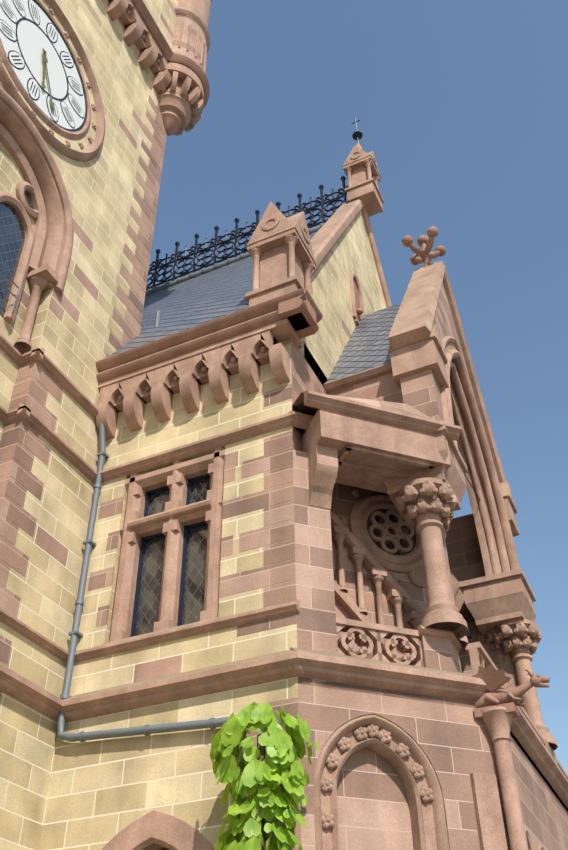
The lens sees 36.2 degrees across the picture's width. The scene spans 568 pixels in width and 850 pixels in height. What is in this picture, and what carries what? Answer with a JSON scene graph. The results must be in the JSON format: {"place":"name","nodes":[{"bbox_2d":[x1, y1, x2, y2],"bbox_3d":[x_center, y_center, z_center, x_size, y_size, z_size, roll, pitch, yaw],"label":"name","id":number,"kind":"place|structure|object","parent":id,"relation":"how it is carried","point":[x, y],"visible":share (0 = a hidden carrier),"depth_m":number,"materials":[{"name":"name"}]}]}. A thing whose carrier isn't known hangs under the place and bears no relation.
{"place":"outdoors","nodes":[
{"label":"outdoors","id":0,"kind":"place"},
{"bbox_2d":[0,191,33,316],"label":"tower glass","id":1,"kind":"object","parent":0,"point":[12,236],"visible":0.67,"depth_m":15.30,"materials":[{"name":"grey glass"}]},
{"bbox_2d":[130,474,210,636],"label":"bay window frames","id":2,"kind":"structure","parent":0,"point":[158,536],"depth_m":13.79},
{"bbox_2d":[135,477,210,849],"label":"bay glass","id":3,"kind":"object","parent":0,"point":[150,593],"depth_m":13.47,"materials":[{"name":"black glass"}]},
{"bbox_2d":[39,344,327,849],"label":"wall","id":4,"kind":"structure","parent":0,"point":[102,793],"depth_m":11.96,"materials":[{"name":"beige stone"}]},
{"bbox_2d":[88,384,301,849],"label":"quoins","id":5,"kind":"object","parent":4,"relation":"attached to","point":[270,574],"visible":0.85,"depth_m":12.90,"materials":[{"name":"brown stone"}]},
{"bbox_2d":[95,288,322,382],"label":"bay cornice","id":6,"kind":"structure","parent":4,"relation":"attached to","point":[299,310],"depth_m":15.33,"materials":[{"name":"brown stone"}]},
{"bbox_2d":[278,338,326,450],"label":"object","id":7,"kind":"object","parent":4,"relation":"attached to","point":[304,377],"visible":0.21,"depth_m":15.03,"materials":[{"name":"brown stone"}]},
{"bbox_2d":[146,0,567,773],"label":"sky","id":8,"kind":"structure","parent":0,"point":[461,106],"materials":[{"name":"blue"}]},
{"bbox_3d":[2.220,7.112,14.363,0.450,10.600,10.588,-17,-42,19],"label":"red wall","id":9,"kind":"object","parent":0,"visible":0},
{"bbox_2d":[299,211,386,388],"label":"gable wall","id":10,"kind":"structure","parent":9,"relation":"on","point":[345,258],"depth_m":19.57,"materials":[{"name":"beige stone"}]},
{"bbox_2d":[304,199,391,325],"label":"trim","id":11,"kind":"structure","parent":10,"relation":"on","point":[325,238],"depth_m":21.55,"materials":[{"name":"red stone"}]},
{"bbox_2d":[353,279,360,320],"bbox_3d":[1.748,-2.954,20.977,0.004,1.660,0.520,-17,-42,19],"label":"gable niche","id":12,"kind":"object","parent":10,"relation":"attached to","point":[357,302],"visible":0.53,"depth_m":21.16,"materials":[{"name":"red stone"}]},
{"label":"ground","id":13,"kind":"structure","parent":0,"visible":0},
{"bbox_2d":[0,0,177,849],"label":"tower wall","id":14,"kind":"structure","parent":13,"relation":"on","point":[74,323],"depth_m":15.34,"materials":[{"name":"beige stone"}]},
{"bbox_2d":[0,267,18,312],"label":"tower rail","id":15,"kind":"object","parent":14,"relation":"attached to","point":[9,290],"visible":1,"depth_m":14.63,"materials":[{"name":"silver metal"}]},
{"bbox_2d":[0,0,84,128],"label":"clock face","id":16,"kind":"object","parent":14,"relation":"attached to","point":[33,39],"visible":0.77,"depth_m":17.62,"materials":[{"name":"white"}]},
{"bbox_2d":[0,0,86,131],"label":"clock numerals","id":17,"kind":"object","parent":14,"relation":"attached to","point":[67,93],"visible":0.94,"depth_m":17.85,"materials":[{"name":"grey"}]},
{"bbox_2d":[41,48,54,110],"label":"clock hands","id":18,"kind":"object","parent":14,"relation":"attached to","point":[45,67],"visible":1,"depth_m":17.50,"materials":[{"name":"gold metal"}]},
{"bbox_2d":[0,31,166,698],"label":"tower quoins","id":19,"kind":"object","parent":14,"relation":"attached to","point":[13,557],"visible":0.69,"depth_m":14.15,"materials":[{"name":"brown stone"}]},
{"bbox_2d":[0,0,206,720],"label":"tower stone trim","id":20,"kind":"structure","parent":14,"relation":"attached to","point":[46,253],"depth_m":16.30,"materials":[{"name":"brown stone"}]},
{"bbox_2d":[57,310,228,741],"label":"downpipes","id":21,"kind":"object","parent":14,"relation":"attached to","point":[89,543],"visible":0.79,"depth_m":12.69,"materials":[{"name":"silver metal"}]},
{"bbox_2d":[131,0,209,109],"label":"tower cornice","id":22,"kind":"structure","parent":14,"relation":"attached to","point":[156,33],"depth_m":23.47,"materials":[{"name":"brown stone"}]},
{"bbox_2d":[171,0,211,69],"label":"turret","id":23,"kind":"object","parent":14,"relation":"attached to","point":[195,14],"visible":0.42,"depth_m":25.47,"materials":[{"name":"brown stone"}]},
{"bbox_2d":[107,231,317,357],"bbox_3d":[-3.811,-0.665,24.291,12.550,9.250,11.440,-17,-42,19],"label":"roof slate","id":24,"kind":"object","parent":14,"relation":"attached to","point":[203,298],"depth_m":19.86,"materials":[{"name":"grey stone"}]},
{"bbox_2d":[145,223,324,295],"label":"ridge caps","id":25,"kind":"object","parent":24,"relation":"on","point":[242,256],"visible":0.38,"depth_m":26.61,"materials":[{"name":"silver metal"}]},
{"bbox_2d":[146,176,347,289],"bbox_3d":[-1.492,-5.814,27.090,7.825,2.010,0.156,-17,-42,19],"label":"roof cresting","id":26,"kind":"object","parent":25,"relation":"on","point":[196,250],"visible":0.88,"depth_m":27.14,"materials":[{"name":"grey metal"}]},
{"bbox_2d":[209,702,318,849],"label":"vine","id":27,"kind":"object","parent":13,"relation":"on","point":[276,767],"depth_m":9.78,"materials":[{"name":"green plant"}]},
{"bbox_2d":[56,318,567,849],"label":"stone trim","id":28,"kind":"structure","parent":13,"relation":"on","point":[190,374],"depth_m":13.34,"materials":[{"name":"brown stone"}]},
{"bbox_2d":[245,142,383,306],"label":"pinnacles","id":29,"kind":"object","parent":28,"relation":"on","point":[279,248],"visible":0.85,"depth_m":16.26,"materials":[{"name":"red stone"}]},
{"bbox_2d":[352,118,362,141],"bbox_3d":[2.329,-9.408,27.727,0.340,1.450,0.323,-17,-42,19],"label":"cross finial","id":30,"kind":"object","parent":29,"relation":"on","point":[357,135],"visible":0.94,"depth_m":27.53,"materials":[{"name":"grey metal"}]},
{"bbox_2d":[292,282,567,849],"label":"stone wall","id":31,"kind":"structure","parent":13,"relation":"on","point":[451,738],"depth_m":11.79,"materials":[{"name":"brown stone"}]},
{"bbox_2d":[326,303,400,382],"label":"porch roof","id":32,"kind":"structure","parent":31,"relation":"on","point":[367,346],"depth_m":17.98,"materials":[{"name":"grey tile"}]},
{"bbox_2d":[367,509,415,554],"bbox_3d":[1.792,1.795,14.534,0.920,0.920,0.001,13,-41,-16],"label":"rose window tracery","id":33,"kind":"object","parent":31,"relation":"attached to","point":[388,543],"visible":0.28,"depth_m":14.52,"materials":[{"name":"black glass"}]},
{"bbox_2d":[402,226,445,267],"bbox_3d":[3.509,-4.193,21.453,0.922,1.440,0.929,-17,-42,19],"label":"finial","id":34,"kind":"object","parent":31,"relation":"on","point":[425,253],"visible":0.85,"depth_m":21.42,"materials":[{"name":"red stone"}]},
{"bbox_2d":[288,260,567,849],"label":"balcony stonework","id":35,"kind":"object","parent":31,"relation":"attached to","point":[414,468],"depth_m":13.72,"materials":[{"name":"brown stone"}]},
{"bbox_2d":[464,473,479,638],"bbox_3d":[3.193,1.900,16.946,0.932,2.911,4.703,-17,-42,19],"label":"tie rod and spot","id":36,"kind":"object","parent":31,"relation":"attached to","point":[469,635],"visible":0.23,"depth_m":17.64,"materials":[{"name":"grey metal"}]},
{"bbox_2d":[472,664,549,719],"bbox_3d":[3.097,3.629,11.824,1.075,0.639,0.620,-17,-42,19],"label":"gargoyle","id":37,"kind":"object","parent":31,"relation":"attached to","point":[494,680],"visible":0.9,"depth_m":11.75,"materials":[{"name":"red stone"}]}
]}

